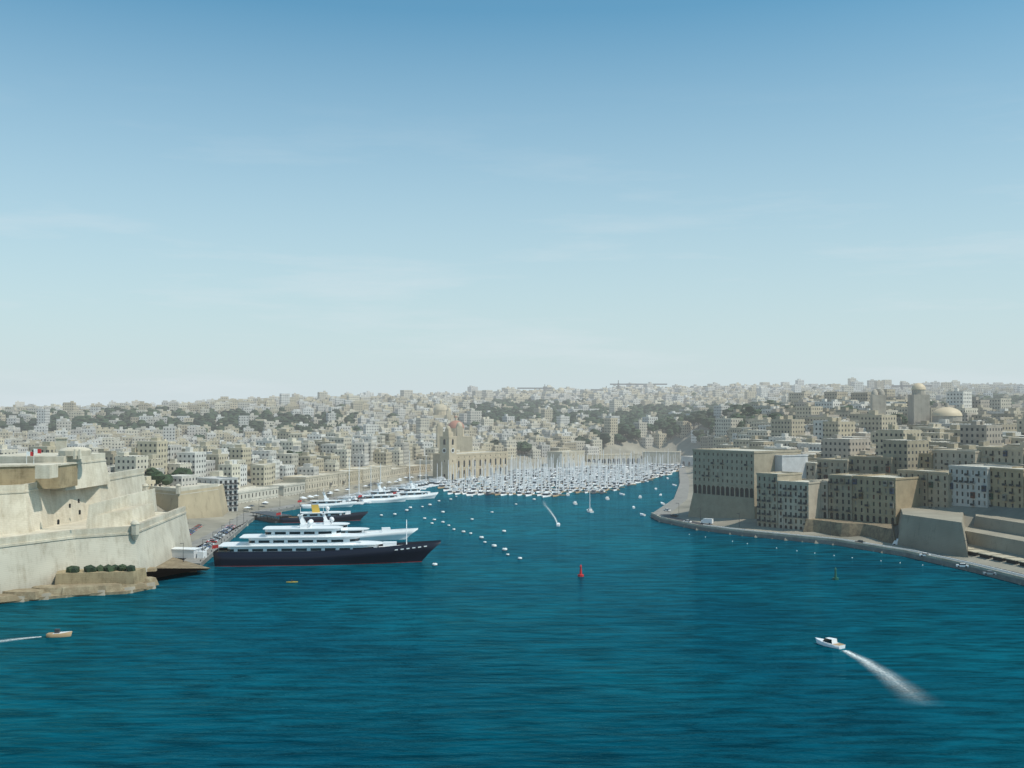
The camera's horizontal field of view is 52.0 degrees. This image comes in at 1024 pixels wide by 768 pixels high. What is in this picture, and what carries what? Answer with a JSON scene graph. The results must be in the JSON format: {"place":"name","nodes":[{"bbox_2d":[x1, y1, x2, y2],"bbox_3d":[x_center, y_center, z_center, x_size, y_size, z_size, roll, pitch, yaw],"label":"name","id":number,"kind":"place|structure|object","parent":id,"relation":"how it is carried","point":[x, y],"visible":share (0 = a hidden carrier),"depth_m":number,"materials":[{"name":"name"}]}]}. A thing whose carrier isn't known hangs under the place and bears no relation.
{"place":"outdoors","nodes":[
{"label":"outdoors","id":0,"kind":"place"},
{"bbox_2d":[0,471,1023,767],"bbox_3d":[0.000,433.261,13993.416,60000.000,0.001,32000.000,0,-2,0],"label":"water","id":1,"kind":"structure","parent":0,"point":[646,641],"depth_m":257.70,"materials":[{"name":"blue liquid"}]},
{"bbox_2d":[250,511,291,522],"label":"yacht","id":2,"kind":"object","parent":1,"relation":"in","point":[271,519],"visible":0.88,"depth_m":578.90,"materials":[{"name":"white"}]},
{"bbox_2d":[276,504,367,522],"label":"yacht","id":3,"kind":"object","parent":1,"relation":"in","point":[315,515],"visible":0.79,"depth_m":573.79,"materials":[{"name":"black"}]},
{"bbox_2d":[212,507,440,566],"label":"superyacht","id":4,"kind":"object","parent":1,"relation":"in","point":[304,543],"visible":0.99,"depth_m":411.50,"materials":[{"name":"white"}]},
{"bbox_2d":[298,492,356,507],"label":"yacht","id":5,"kind":"object","parent":1,"relation":"in","point":[325,502],"visible":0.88,"depth_m":659.10,"materials":[{"name":"white"}]},
{"bbox_2d":[312,506,417,540],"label":"yacht","id":6,"kind":"object","parent":1,"relation":"in","point":[385,533],"visible":0.47,"depth_m":488.94,"materials":[{"name":"white metal"}]},
{"bbox_2d":[358,483,408,502],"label":"white yacht","id":7,"kind":"object","parent":1,"relation":"in","point":[380,495],"visible":0.93,"depth_m":695.51,"materials":[{"name":"white"}]},
{"bbox_2d":[393,477,437,499],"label":"white yacht","id":8,"kind":"object","parent":1,"relation":"in","point":[412,492],"visible":0.88,"depth_m":721.90,"materials":[{"name":"white"}]},
{"bbox_2d":[46,450,844,648],"bbox_3d":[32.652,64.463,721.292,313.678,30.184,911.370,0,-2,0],"label":"boats","id":9,"kind":"object","parent":1,"relation":"on","point":[571,477],"visible":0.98,"depth_m":855.41,"materials":[{"name":"white"}]},
{"bbox_2d":[6,517,894,681],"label":"boat wakes","id":10,"kind":"object","parent":1,"relation":"on","point":[854,655],"visible":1,"depth_m":255.48,"materials":[{"name":"liquid"}]},
{"bbox_2d":[380,495,900,579],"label":"mooring buoys","id":11,"kind":"object","parent":1,"relation":"on","point":[580,574],"visible":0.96,"depth_m":480.81,"materials":[{"name":"white paint"}]},
{"bbox_2d":[0,0,1023,406],"label":"sky","id":12,"kind":"structure","parent":0,"point":[200,199],"materials":[{"name":"blue"}]},
{"bbox_2d":[18,424,1023,601],"bbox_3d":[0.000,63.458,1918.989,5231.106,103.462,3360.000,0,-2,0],"label":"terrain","id":13,"kind":"structure","parent":0,"point":[685,445],"depth_m":584.97,"materials":[{"name":"beige stone"}]},
{"bbox_2d":[0,437,210,603],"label":"stone fort","id":14,"kind":"structure","parent":13,"relation":"on","point":[78,521],"depth_m":379.40,"materials":[{"name":"stone"}]},
{"bbox_2d":[62,380,931,405],"bbox_3d":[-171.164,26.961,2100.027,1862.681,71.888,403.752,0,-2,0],"label":"construction cranes","id":15,"kind":"object","parent":13,"relation":"on","point":[896,386],"visible":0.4,"depth_m":2149.52,"materials":[{"name":"grey metal"}]},
{"bbox_2d":[0,377,1023,493],"bbox_3d":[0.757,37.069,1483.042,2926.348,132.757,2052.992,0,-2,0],"label":"city blocks","id":16,"kind":"structure","parent":13,"relation":"on","point":[818,427],"depth_m":1094.93,"materials":[{"name":"beige stone"}]},
{"bbox_2d":[0,386,1023,486],"bbox_3d":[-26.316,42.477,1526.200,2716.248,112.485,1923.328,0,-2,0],"label":"trees","id":17,"kind":"object","parent":13,"relation":"on","point":[666,421],"visible":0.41,"depth_m":1311.35,"materials":[{"name":"green plant"}]},
{"bbox_2d":[428,383,962,451],"bbox_3d":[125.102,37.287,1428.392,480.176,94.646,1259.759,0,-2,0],"label":"church domes","id":18,"kind":"structure","parent":13,"relation":"on","point":[918,405],"depth_m":837.01,"materials":[{"name":"stone"}]},
{"bbox_2d":[688,446,1023,529],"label":"waterfront buildings","id":19,"kind":"structure","parent":13,"relation":"on","point":[794,488],"depth_m":510.35,"materials":[{"name":"beige stone"}]},
{"bbox_2d":[178,464,1023,584],"bbox_3d":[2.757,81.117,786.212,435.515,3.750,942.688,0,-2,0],"label":"quay pavement","id":20,"kind":"structure","parent":0,"point":[681,497],"depth_m":511.14,"materials":[{"name":"beige stone"}]},
{"bbox_2d":[150,483,228,518],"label":"bastion wall","id":21,"kind":"structure","parent":20,"relation":"on","point":[202,500],"depth_m":555.80,"materials":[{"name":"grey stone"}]},
{"bbox_2d":[197,429,507,510],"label":"waterfront buildings","id":22,"kind":"structure","parent":20,"relation":"on","point":[235,495],"depth_m":830.89,"materials":[{"name":"grey stone"}]},
{"bbox_2d":[180,470,967,561],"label":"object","id":23,"kind":"object","parent":20,"relation":"on","point":[434,478],"visible":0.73,"depth_m":507.71,"materials":[{"name":"grey metal"}]},
{"bbox_2d":[171,475,995,574],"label":"parked cars","id":24,"kind":"object","parent":20,"relation":"on","point":[188,552],"visible":0.6,"depth_m":456.88,"materials":[{"name":"white"}]},
{"bbox_2d":[547,450,692,467],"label":"waterfront buildings","id":25,"kind":"structure","parent":20,"relation":"on","point":[676,456],"depth_m":1158.08,"materials":[{"name":"grey"}]},
{"bbox_2d":[651,507,1023,579],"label":"senglea bastion walls","id":26,"kind":"structure","parent":0,"point":[937,530],"depth_m":441.00,"materials":[{"name":"beige stone"}]}
]}

